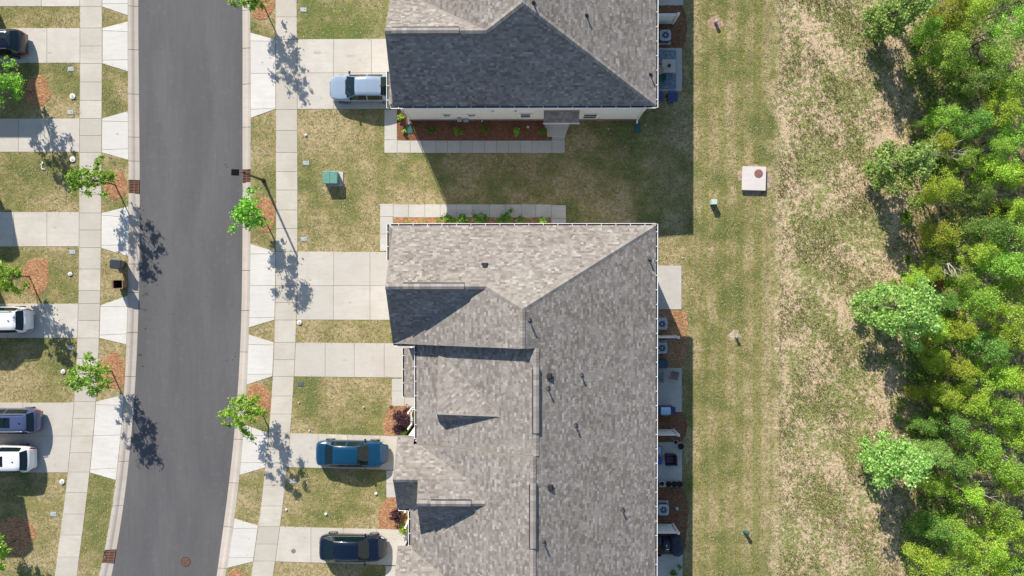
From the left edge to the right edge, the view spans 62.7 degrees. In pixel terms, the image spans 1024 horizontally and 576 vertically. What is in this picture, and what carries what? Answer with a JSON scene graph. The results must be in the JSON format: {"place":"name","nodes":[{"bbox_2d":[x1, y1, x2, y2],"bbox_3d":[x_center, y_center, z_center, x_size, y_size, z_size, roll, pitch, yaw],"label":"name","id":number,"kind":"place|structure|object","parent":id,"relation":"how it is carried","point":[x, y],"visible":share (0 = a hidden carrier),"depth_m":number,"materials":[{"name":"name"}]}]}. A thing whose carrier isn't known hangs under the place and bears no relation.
{"place":"outdoors","nodes":[
{"label":"outdoors","id":0,"kind":"place"},
{"bbox_2d":[0,403,73,471],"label":"driveway","id":1,"kind":"structure","parent":0,"point":[50,441],"depth_m":58.39,"materials":[{"name":"concrete"}]},
{"bbox_2d":[0,443,36,472],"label":"suv","id":2,"kind":"object","parent":1,"relation":"on","point":[20,458],"visible":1,"depth_m":57.10,"materials":[{"name":"paint"}]},
{"bbox_2d":[0,406,42,433],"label":"hatchback","id":3,"kind":"object","parent":1,"relation":"on","point":[27,420],"visible":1,"depth_m":57.06,"materials":[{"name":"paint"}]},
{"bbox_2d":[0,304,77,337],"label":"driveway","id":4,"kind":"structure","parent":0,"point":[47,322],"depth_m":58.31,"materials":[{"name":"concrete"}]},
{"bbox_2d":[0,306,33,333],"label":"suv","id":5,"kind":"object","parent":4,"relation":"on","point":[17,319],"visible":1,"depth_m":57.02,"materials":[{"name":"paint"}]},
{"bbox_2d":[0,212,78,245],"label":"driveway","id":6,"kind":"structure","parent":0,"point":[27,228],"depth_m":58.26,"materials":[{"name":"concrete"}]},
{"bbox_2d":[0,119,79,151],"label":"driveway","id":7,"kind":"structure","parent":0,"point":[45,135],"depth_m":58.20,"materials":[{"name":"concrete"}]},
{"bbox_2d":[0,28,79,62],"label":"driveway","id":8,"kind":"structure","parent":0,"point":[62,45],"depth_m":58.13,"materials":[{"name":"concrete"}]},
{"bbox_2d":[0,28,27,58],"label":"suv","id":9,"kind":"object","parent":8,"relation":"on","point":[13,43],"visible":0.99,"depth_m":56.94,"materials":[{"name":"paint"}]},
{"bbox_2d":[55,0,101,575],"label":"sidewalk","id":10,"kind":"structure","parent":0,"point":[88,331],"depth_m":58.26,"materials":[{"name":"concrete"}]},
{"bbox_2d":[111,0,242,575],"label":"road","id":11,"kind":"structure","parent":0,"point":[190,146],"depth_m":58.27,"materials":[{"name":"grey asphalt"}]},
{"bbox_2d":[251,0,296,575],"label":"sidewalk","id":12,"kind":"structure","parent":0,"point":[285,331],"depth_m":58.14,"materials":[{"name":"concrete"}]},
{"bbox_2d":[276,527,407,564],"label":"driveway","id":13,"kind":"structure","parent":0,"point":[306,548],"depth_m":58.28,"materials":[{"name":"concrete"}]},
{"bbox_2d":[319,531,386,565],"bbox_3d":[-10.911,17.786,57.483,4.660,1.545,2.198,1,91,1],"label":"suv","id":14,"kind":"object","parent":13,"relation":"on","point":[335,546],"visible":1,"depth_m":57.09,"materials":[{"name":"paint"}]},
{"bbox_2d":[287,433,396,469],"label":"driveway","id":15,"kind":"structure","parent":0,"point":[300,444],"depth_m":58.22,"materials":[{"name":"concrete"}]},
{"bbox_2d":[315,438,388,470],"bbox_3d":[-10.967,11.326,57.482,5.010,1.426,2.178,1,91,1],"label":"sedan","id":16,"kind":"object","parent":15,"relation":"on","point":[331,452],"visible":1,"depth_m":57.15,"materials":[{"name":"paint"}]},
{"bbox_2d":[297,252,389,319],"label":"driveway","id":17,"kind":"structure","parent":0,"point":[352,268],"depth_m":58.09,"materials":[{"name":"concrete"}]},
{"bbox_2d":[297,39,392,108],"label":"driveway","id":18,"kind":"structure","parent":0,"point":[314,74],"depth_m":57.96,"materials":[{"name":"concrete"}]},
{"bbox_2d":[329,71,385,103],"bbox_3d":[-10.048,-13.613,57.241,4.880,1.416,2.198,0,91,1],"label":"suv","id":19,"kind":"object","parent":18,"relation":"on","point":[349,88],"visible":0.77,"depth_m":56.79,"materials":[{"name":"paint"}]},
{"bbox_2d":[294,343,413,377],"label":"driveway","id":20,"kind":"structure","parent":0,"point":[318,360],"depth_m":58.14,"materials":[{"name":"concrete"}]},
{"bbox_2d":[0,0,1023,575],"bbox_3d":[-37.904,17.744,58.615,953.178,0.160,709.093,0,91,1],"label":"ground","id":21,"kind":"structure","parent":0,"point":[822,194],"depth_m":57.91,"materials":[{"name":"green plant"}]},
{"bbox_2d":[0,516,36,555],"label":"mulch bed","id":22,"kind":"object","parent":21,"relation":"on","point":[20,531],"visible":0.95,"depth_m":58.46,"materials":[{"name":"brown wood"}]},
{"bbox_2d":[22,258,48,295],"bbox_3d":[-33.049,-0.745,58.291,1.929,0.034,2.656,0,91,1],"label":"mulch bed","id":23,"kind":"object","parent":21,"relation":"on","point":[36,270],"visible":0.94,"depth_m":58.28,"materials":[{"name":"brown wood"}]},
{"bbox_2d":[0,259,32,295],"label":"street tree","id":24,"kind":"object","parent":23,"relation":"on","point":[6,283],"visible":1,"depth_m":55.59,"materials":[{"name":"green plant"}]},
{"bbox_2d":[24,75,50,106],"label":"mulch bed","id":25,"kind":"object","parent":21,"relation":"on","point":[39,95],"visible":1,"depth_m":58.16,"materials":[{"name":"brown wood"}]},
{"bbox_2d":[0,55,30,108],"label":"street tree","id":26,"kind":"object","parent":25,"relation":"on","point":[6,82],"visible":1,"depth_m":55.35,"materials":[{"name":"green plant"}]},
{"bbox_2d":[90,395,123,479],"bbox_3d":[-28.114,10.284,58.401,1.899,0.100,5.934,5,91,0],"label":"driveway apron","id":27,"kind":"object","parent":21,"relation":"on","point":[107,427],"visible":1,"depth_m":58.35,"materials":[{"name":"concrete"}]},
{"bbox_2d":[100,352,124,388],"bbox_3d":[-27.710,5.721,58.302,1.798,0.034,2.642,0,91,1],"label":"mulch bed","id":28,"kind":"object","parent":21,"relation":"on","point":[114,360],"visible":0.71,"depth_m":58.29,"materials":[{"name":"brown wood"}]},
{"bbox_2d":[58,351,115,397],"bbox_3d":[-27.600,5.830,55.852,2.818,4.883,3.019,40,91,0],"label":"street tree","id":29,"kind":"object","parent":28,"relation":"on","point":[98,372],"visible":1,"depth_m":54.99,"materials":[{"name":"green plant"}]},
{"bbox_2d":[99,296,127,343],"bbox_3d":[-27.606,2.218,58.319,1.977,0.100,3.374,0,91,1],"label":"driveway apron","id":30,"kind":"object","parent":21,"relation":"on","point":[113,320],"visible":1,"depth_m":58.27,"materials":[{"name":"concrete"}]},
{"bbox_2d":[101,207,127,255],"bbox_3d":[-27.489,-3.920,58.260,1.894,0.100,3.454,0,91,1],"label":"driveway apron","id":31,"kind":"object","parent":21,"relation":"on","point":[116,240],"visible":1,"depth_m":58.21,"materials":[{"name":"concrete"}]},
{"bbox_2d":[102,22,127,70],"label":"driveway apron","id":32,"kind":"object","parent":21,"relation":"on","point":[115,47],"visible":1,"depth_m":58.09,"materials":[{"name":"concrete"}]},
{"bbox_2d":[102,111,127,159],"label":"driveway apron","id":33,"kind":"object","parent":21,"relation":"on","point":[114,142],"visible":1,"depth_m":58.15,"materials":[{"name":"concrete"}]},
{"bbox_2d":[104,170,127,199],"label":"mulch bed","id":34,"kind":"object","parent":21,"relation":"on","point":[118,190],"visible":0.8,"depth_m":58.17,"materials":[{"name":"brown wood"}]},
{"bbox_2d":[64,153,118,199],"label":"street tree","id":35,"kind":"object","parent":34,"relation":"on","point":[78,181],"visible":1,"depth_m":54.73,"materials":[{"name":"green plant"}]},
{"bbox_2d":[99,0,139,575],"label":"kerb","id":36,"kind":"structure","parent":21,"relation":"on","point":[133,281],"depth_m":58.28,"materials":[{"name":"concrete"}]},
{"bbox_2d":[217,0,250,575],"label":"kerb","id":37,"kind":"structure","parent":21,"relation":"on","point":[238,436],"depth_m":58.23,"materials":[{"name":"concrete"}]},
{"bbox_2d":[227,519,257,567],"bbox_3d":[-18.663,17.837,58.383,1.724,0.100,3.483,9,91,0],"label":"driveway apron","id":38,"kind":"object","parent":21,"relation":"on","point":[242,545],"visible":1,"depth_m":58.33,"materials":[{"name":"concrete"}]},
{"bbox_2d":[240,425,267,474],"bbox_3d":[-17.856,11.281,58.312,1.729,0.100,3.516,5,91,0],"label":"driveway apron","id":39,"kind":"object","parent":21,"relation":"on","point":[256,451],"visible":0.93,"depth_m":58.26,"materials":[{"name":"concrete"}]},
{"bbox_2d":[247,383,271,417],"bbox_3d":[-17.492,7.805,58.225,1.765,0.034,2.510,0,91,1],"label":"mulch bed","id":40,"kind":"object","parent":21,"relation":"on","point":[263,393],"visible":0.64,"depth_m":58.21,"materials":[{"name":"brown wood"}]},
{"bbox_2d":[215,393,270,442],"bbox_3d":[-17.675,8.303,55.883,3.081,4.680,2.800,29,91,0],"label":"street tree","id":41,"kind":"object","parent":40,"relation":"on","point":[250,411],"visible":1,"depth_m":55.07,"materials":[{"name":"green plant"}]},
{"bbox_2d":[247,335,273,383],"bbox_3d":[-17.427,4.950,58.248,1.895,0.100,3.476,0,91,1],"label":"driveway apron","id":42,"kind":"object","parent":21,"relation":"on","point":[260,360],"visible":1,"depth_m":58.20,"materials":[{"name":"concrete"}]},
{"bbox_2d":[249,244,275,326],"bbox_3d":[-17.270,-0.155,58.198,1.857,0.100,5.753,0,91,1],"label":"driveway apron","id":43,"kind":"object","parent":21,"relation":"on","point":[262,272],"visible":1,"depth_m":58.15,"materials":[{"name":"concrete"}]},
{"bbox_2d":[250,33,275,117],"bbox_3d":[-17.175,-14.681,58.059,1.723,0.100,5.863,0,91,1],"label":"driveway apron","id":44,"kind":"object","parent":21,"relation":"on","point":[262,84],"visible":1,"depth_m":58.01,"materials":[{"name":"concrete"}]},
{"bbox_2d":[252,197,275,232],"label":"mulch bed","id":45,"kind":"object","parent":21,"relation":"on","point":[266,204],"visible":0.57,"depth_m":58.08,"materials":[{"name":"brown wood"}]},
{"bbox_2d":[226,184,270,234],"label":"street tree","id":46,"kind":"object","parent":45,"relation":"on","point":[247,207],"visible":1,"depth_m":54.15,"materials":[{"name":"green plant"}]},
{"bbox_2d":[378,497,407,529],"bbox_3d":[-7.796,15.606,58.232,2.946,0.032,2.366,0,91,1],"label":"mulch bed","id":47,"kind":"object","parent":21,"relation":"on","point":[389,504],"visible":0.5,"depth_m":58.22,"materials":[{"name":"brown wood"}]},
{"bbox_2d":[380,204,565,250],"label":"footpath","id":48,"kind":"structure","parent":21,"relation":"on","point":[453,210],"depth_m":57.96,"materials":[{"name":"concrete"}]},
{"bbox_2d":[397,109,550,140],"bbox_3d":[-2.598,-11.238,57.927,10.720,0.032,2.370,0,91,1],"label":"mulch bed","id":49,"kind":"object","parent":21,"relation":"on","point":[497,130],"visible":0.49,"depth_m":57.92,"materials":[{"name":"brown wood"}]},
{"bbox_2d":[384,110,564,152],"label":"footpath","id":50,"kind":"structure","parent":21,"relation":"on","point":[392,144],"depth_m":57.92,"materials":[{"name":"concrete"}]},
{"bbox_2d":[385,223,657,575],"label":"townhouse row","id":51,"kind":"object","parent":21,"relation":"on","point":[537,343],"visible":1,"depth_m":50.43,"materials":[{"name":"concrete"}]},
{"bbox_2d":[385,0,657,136],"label":"townhouse row","id":52,"kind":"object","parent":21,"relation":"on","point":[557,67],"visible":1,"depth_m":50.76,"materials":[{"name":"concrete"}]},
{"bbox_2d":[658,266,680,308],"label":"patio","id":53,"kind":"structure","parent":21,"relation":"on","point":[669,285],"depth_m":57.85,"materials":[{"name":"concrete"}]},
{"bbox_2d":[658,368,681,411],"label":"patio","id":54,"kind":"structure","parent":21,"relation":"on","point":[669,391],"depth_m":57.92,"materials":[{"name":"concrete"}]},
{"bbox_2d":[658,412,686,441],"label":"mulch bed","id":55,"kind":"object","parent":21,"relation":"on","point":[665,419],"visible":0.41,"depth_m":57.98,"materials":[{"name":"brown wood"}]},
{"bbox_2d":[658,309,687,367],"bbox_3d":[10.465,3.497,57.943,3.369,0.032,4.042,0,91,1],"label":"mulch bed","id":56,"kind":"object","parent":21,"relation":"on","point":[680,353],"visible":0.48,"depth_m":57.92,"materials":[{"name":"brown wood"}]},
{"bbox_2d":[658,5,687,47],"bbox_3d":[10.404,-17.934,57.740,3.320,0.032,2.959,0,91,1],"label":"mulch bed","id":57,"kind":"object","parent":21,"relation":"on","point":[677,37],"visible":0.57,"depth_m":57.72,"materials":[{"name":"brown wood"}]},
{"bbox_2d":[658,487,688,553],"bbox_3d":[10.502,16.058,58.062,3.415,0.032,4.681,0,91,1],"label":"mulch bed","id":58,"kind":"object","parent":21,"relation":"on","point":[674,514],"visible":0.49,"depth_m":58.03,"materials":[{"name":"brown wood"}]},
{"bbox_2d":[657,0,784,575],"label":"lawn grass","id":59,"kind":"structure","parent":21,"relation":"on","point":[735,296],"depth_m":57.85,"materials":[{"name":"green plant"}]},
{"bbox_2d":[736,164,771,195],"bbox_3d":[16.647,-7.417,57.768,2.446,0.009,2.211,0,91,1],"label":"bare soil patch","id":60,"kind":"object","parent":21,"relation":"on","point":[753,192],"visible":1,"depth_m":57.77,"materials":[{"name":"beige soil"}]},
{"bbox_2d":[742,166,765,190],"bbox_3d":[16.555,-7.487,57.630,1.624,0.332,1.624,2,91,1],"label":"drain box","id":61,"kind":"object","parent":60,"relation":"on","point":[754,178],"visible":1,"depth_m":57.49,"materials":[{"name":"concrete"}]},
{"bbox_2d":[775,0,938,575],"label":"weeds","id":62,"kind":"object","parent":21,"relation":"on","point":[849,291],"visible":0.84,"depth_m":57.75,"materials":[{"name":"plant"}]},
{"bbox_2d":[853,428,937,491],"bbox_3d":[24.545,10.942,54.130,3.763,7.493,3.967,0,91,1],"label":"woodland tree","id":63,"kind":"object","parent":21,"relation":"on","point":[901,459],"visible":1,"depth_m":53.04,"materials":[{"name":"green plant"}]},
{"bbox_2d":[849,275,945,353],"bbox_3d":[24.402,1.600,53.992,4.721,7.594,5.053,0,91,1],"label":"woodland tree","id":64,"kind":"object","parent":21,"relation":"on","point":[907,312],"visible":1,"depth_m":52.47,"materials":[{"name":"green plant"}]},
{"bbox_2d":[859,0,938,45],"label":"woodland tree","id":65,"kind":"object","parent":21,"relation":"on","point":[885,20],"visible":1,"depth_m":53.98,"materials":[{"name":"green plant"}]},
{"bbox_2d":[861,135,940,195],"bbox_3d":[24.745,-7.758,54.001,3.295,7.391,3.804,21,91,0],"label":"woodland tree","id":66,"kind":"object","parent":21,"relation":"on","point":[920,158],"visible":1,"depth_m":53.32,"materials":[{"name":"green plant"}]},
{"bbox_2d":[904,15,944,45],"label":"woodland tree","id":67,"kind":"object","parent":21,"relation":"on","point":[936,23],"visible":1,"depth_m":54.33,"materials":[{"name":"green plant"}]},
{"bbox_2d":[899,539,952,575],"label":"woodland tree","id":68,"kind":"object","parent":21,"relation":"on","point":[935,568],"visible":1,"depth_m":54.15,"materials":[{"name":"green plant"}]},
{"bbox_2d":[905,508,952,540],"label":"woodland tree","id":69,"kind":"object","parent":21,"relation":"on","point":[921,518],"visible":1,"depth_m":54.64,"materials":[{"name":"green plant"}]},
{"bbox_2d":[915,345,950,373],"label":"woodland tree","id":70,"kind":"object","parent":21,"relation":"on","point":[937,355],"visible":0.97,"depth_m":54.59,"materials":[{"name":"green plant"}]},
{"bbox_2d":[911,217,963,251],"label":"woodland tree","id":71,"kind":"object","parent":21,"relation":"on","point":[927,231],"visible":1,"depth_m":53.79,"materials":[{"name":"green plant"}]},
{"bbox_2d":[915,164,965,206],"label":"woodland tree","id":72,"kind":"object","parent":21,"relation":"on","point":[933,188],"visible":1,"depth_m":54.06,"materials":[{"name":"green plant"}]},
{"bbox_2d":[920,97,963,135],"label":"woodland tree","id":73,"kind":"object","parent":21,"relation":"on","point":[942,112],"visible":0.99,"depth_m":54.24,"materials":[{"name":"green plant"}]},
{"bbox_2d":[915,27,972,82],"bbox_3d":[28.148,-14.848,54.953,2.728,5.304,3.064,-38,90,1],"label":"woodland tree","id":74,"kind":"object","parent":21,"relation":"on","point":[946,60],"visible":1,"depth_m":54.46,"materials":[{"name":"green plant"}]},
{"bbox_2d":[922,380,965,412],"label":"woodland tree","id":75,"kind":"object","parent":21,"relation":"on","point":[933,394],"visible":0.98,"depth_m":54.25,"materials":[{"name":"green plant"}]},
{"bbox_2d":[926,408,970,441],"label":"woodland tree","id":76,"kind":"object","parent":21,"relation":"on","point":[957,428],"visible":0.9,"depth_m":53.81,"materials":[{"name":"green plant"}]},
{"bbox_2d":[925,0,972,33],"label":"woodland tree","id":77,"kind":"object","parent":21,"relation":"on","point":[935,11],"visible":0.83,"depth_m":54.57,"materials":[{"name":"green plant"}]},
{"bbox_2d":[929,511,977,554],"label":"woodland tree","id":78,"kind":"object","parent":21,"relation":"on","point":[961,532],"visible":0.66,"depth_m":53.49,"materials":[{"name":"green plant"}]},
{"bbox_2d":[933,441,977,481],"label":"woodland tree","id":79,"kind":"object","parent":21,"relation":"on","point":[962,469],"visible":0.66,"depth_m":53.42,"materials":[{"name":"green plant"}]},
{"bbox_2d":[888,0,1023,575],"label":"underbrush","id":80,"kind":"object","parent":21,"relation":"on","point":[905,349],"visible":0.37,"depth_m":57.41,"materials":[{"name":"green plant"}]},
{"bbox_2d":[936,312,979,344],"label":"woodland tree","id":81,"kind":"object","parent":21,"relation":"on","point":[964,330],"visible":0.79,"depth_m":53.71,"materials":[{"name":"green plant"}]},
{"bbox_2d":[935,265,984,293],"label":"woodland tree","id":82,"kind":"object","parent":21,"relation":"on","point":[950,284],"visible":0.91,"depth_m":53.93,"materials":[{"name":"green plant"}]},
{"bbox_2d":[938,474,988,510],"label":"woodland tree","id":83,"kind":"object","parent":21,"relation":"on","point":[976,495],"visible":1,"depth_m":53.65,"materials":[{"name":"green plant"}]},
{"bbox_2d":[941,376,994,416],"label":"woodland tree","id":84,"kind":"object","parent":21,"relation":"on","point":[968,407],"visible":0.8,"depth_m":54.08,"materials":[{"name":"green plant"}]},
{"bbox_2d":[943,67,992,102],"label":"woodland tree","id":85,"kind":"object","parent":21,"relation":"on","point":[956,87],"visible":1,"depth_m":53.99,"materials":[{"name":"green plant"}]},
{"bbox_2d":[940,0,997,40],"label":"woodland tree","id":86,"kind":"object","parent":21,"relation":"on","point":[978,8],"visible":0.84,"depth_m":53.19,"materials":[{"name":"green plant"}]},
{"bbox_2d":[947,106,996,142],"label":"woodland tree","id":87,"kind":"object","parent":21,"relation":"on","point":[979,118],"visible":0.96,"depth_m":53.91,"materials":[{"name":"green plant"}]},
{"bbox_2d":[945,281,1004,322],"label":"woodland tree","id":88,"kind":"object","parent":21,"relation":"on","point":[984,296],"visible":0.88,"depth_m":53.15,"materials":[{"name":"green plant"}]},
{"bbox_2d":[945,419,1004,463],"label":"woodland tree","id":89,"kind":"object","parent":21,"relation":"on","point":[977,436],"visible":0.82,"depth_m":53.60,"materials":[{"name":"green plant"}]},
{"bbox_2d":[952,237,1000,268],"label":"woodland tree","id":90,"kind":"object","parent":21,"relation":"on","point":[973,250],"visible":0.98,"depth_m":54.26,"materials":[{"name":"green plant"}]},
{"bbox_2d":[956,182,997,212],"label":"woodland tree","id":91,"kind":"object","parent":21,"relation":"on","point":[975,198],"visible":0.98,"depth_m":54.94,"materials":[{"name":"green plant"}]},
{"bbox_2d":[946,324,1013,362],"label":"woodland tree","id":92,"kind":"object","parent":21,"relation":"on","point":[978,343],"visible":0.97,"depth_m":53.85,"materials":[{"name":"green plant"}]},
{"bbox_2d":[953,520,1009,570],"bbox_3d":[29.974,16.667,54.828,2.580,6.120,2.898,13,91,0],"label":"woodland tree","id":93,"kind":"object","parent":21,"relation":"on","point":[995,550],"visible":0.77,"depth_m":53.87,"materials":[{"name":"green plant"}]},
{"bbox_2d":[959,213,1016,252],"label":"woodland tree","id":94,"kind":"object","parent":21,"relation":"on","point":[1000,230],"visible":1,"depth_m":53.71,"materials":[{"name":"green plant"}]},
{"bbox_2d":[957,37,1018,88],"bbox_3d":[30.547,-14.371,54.539,2.049,6.091,3.149,-18,90,1],"label":"woodland tree","id":95,"kind":"object","parent":21,"relation":"on","point":[990,60],"visible":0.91,"depth_m":53.43,"materials":[{"name":"green plant"}]},
{"bbox_2d":[955,440,1023,484],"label":"woodland tree","id":96,"kind":"object","parent":21,"relation":"on","point":[1018,474],"visible":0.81,"depth_m":53.37,"materials":[{"name":"green plant"}]},
{"bbox_2d":[968,357,1019,396],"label":"woodland tree","id":97,"kind":"object","parent":21,"relation":"on","point":[988,373],"visible":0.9,"depth_m":53.53,"materials":[{"name":"green plant"}]},
{"bbox_2d":[966,152,1023,188],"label":"woodland tree","id":98,"kind":"object","parent":21,"relation":"on","point":[1003,170],"visible":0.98,"depth_m":53.67,"materials":[{"name":"green plant"}]},
{"bbox_2d":[968,392,1023,427],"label":"woodland tree","id":99,"kind":"object","parent":21,"relation":"on","point":[1015,411],"visible":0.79,"depth_m":53.31,"materials":[{"name":"green plant"}]},
{"bbox_2d":[968,488,1023,533],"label":"woodland tree","id":100,"kind":"object","parent":21,"relation":"on","point":[995,505],"visible":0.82,"depth_m":53.59,"materials":[{"name":"green plant"}]},
{"bbox_2d":[968,245,1023,281],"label":"woodland tree","id":101,"kind":"object","parent":21,"relation":"on","point":[1007,267],"visible":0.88,"depth_m":53.00,"materials":[{"name":"green plant"}]},
{"bbox_2d":[969,4,1023,56],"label":"woodland tree","id":102,"kind":"object","parent":21,"relation":"on","point":[996,30],"visible":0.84,"depth_m":52.54,"materials":[{"name":"green plant"}]},
{"bbox_2d":[972,88,1023,134],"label":"woodland tree","id":103,"kind":"object","parent":21,"relation":"on","point":[1006,110],"visible":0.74,"depth_m":53.45,"materials":[{"name":"green plant"}]},
{"bbox_2d":[972,290,1023,334],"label":"woodland tree","id":104,"kind":"object","parent":21,"relation":"on","point":[1001,312],"visible":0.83,"depth_m":53.63,"materials":[{"name":"green plant"}]},
{"bbox_2d":[977,65,1023,107],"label":"woodland tree","id":105,"kind":"object","parent":21,"relation":"on","point":[1005,87],"visible":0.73,"depth_m":53.22,"materials":[{"name":"green plant"}]},
{"bbox_2d":[982,197,1023,225],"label":"woodland tree","id":106,"kind":"object","parent":21,"relation":"on","point":[1015,209],"visible":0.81,"depth_m":53.93,"materials":[{"name":"green plant"}]},
{"bbox_2d":[983,512,1023,551],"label":"woodland tree","id":107,"kind":"object","parent":21,"relation":"on","point":[1009,535],"visible":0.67,"depth_m":53.28,"materials":[{"name":"green plant"}]},
{"bbox_2d":[658,442,681,486],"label":"patio","id":108,"kind":"structure","parent":0,"point":[671,474],"depth_m":57.97,"materials":[{"name":"concrete"}]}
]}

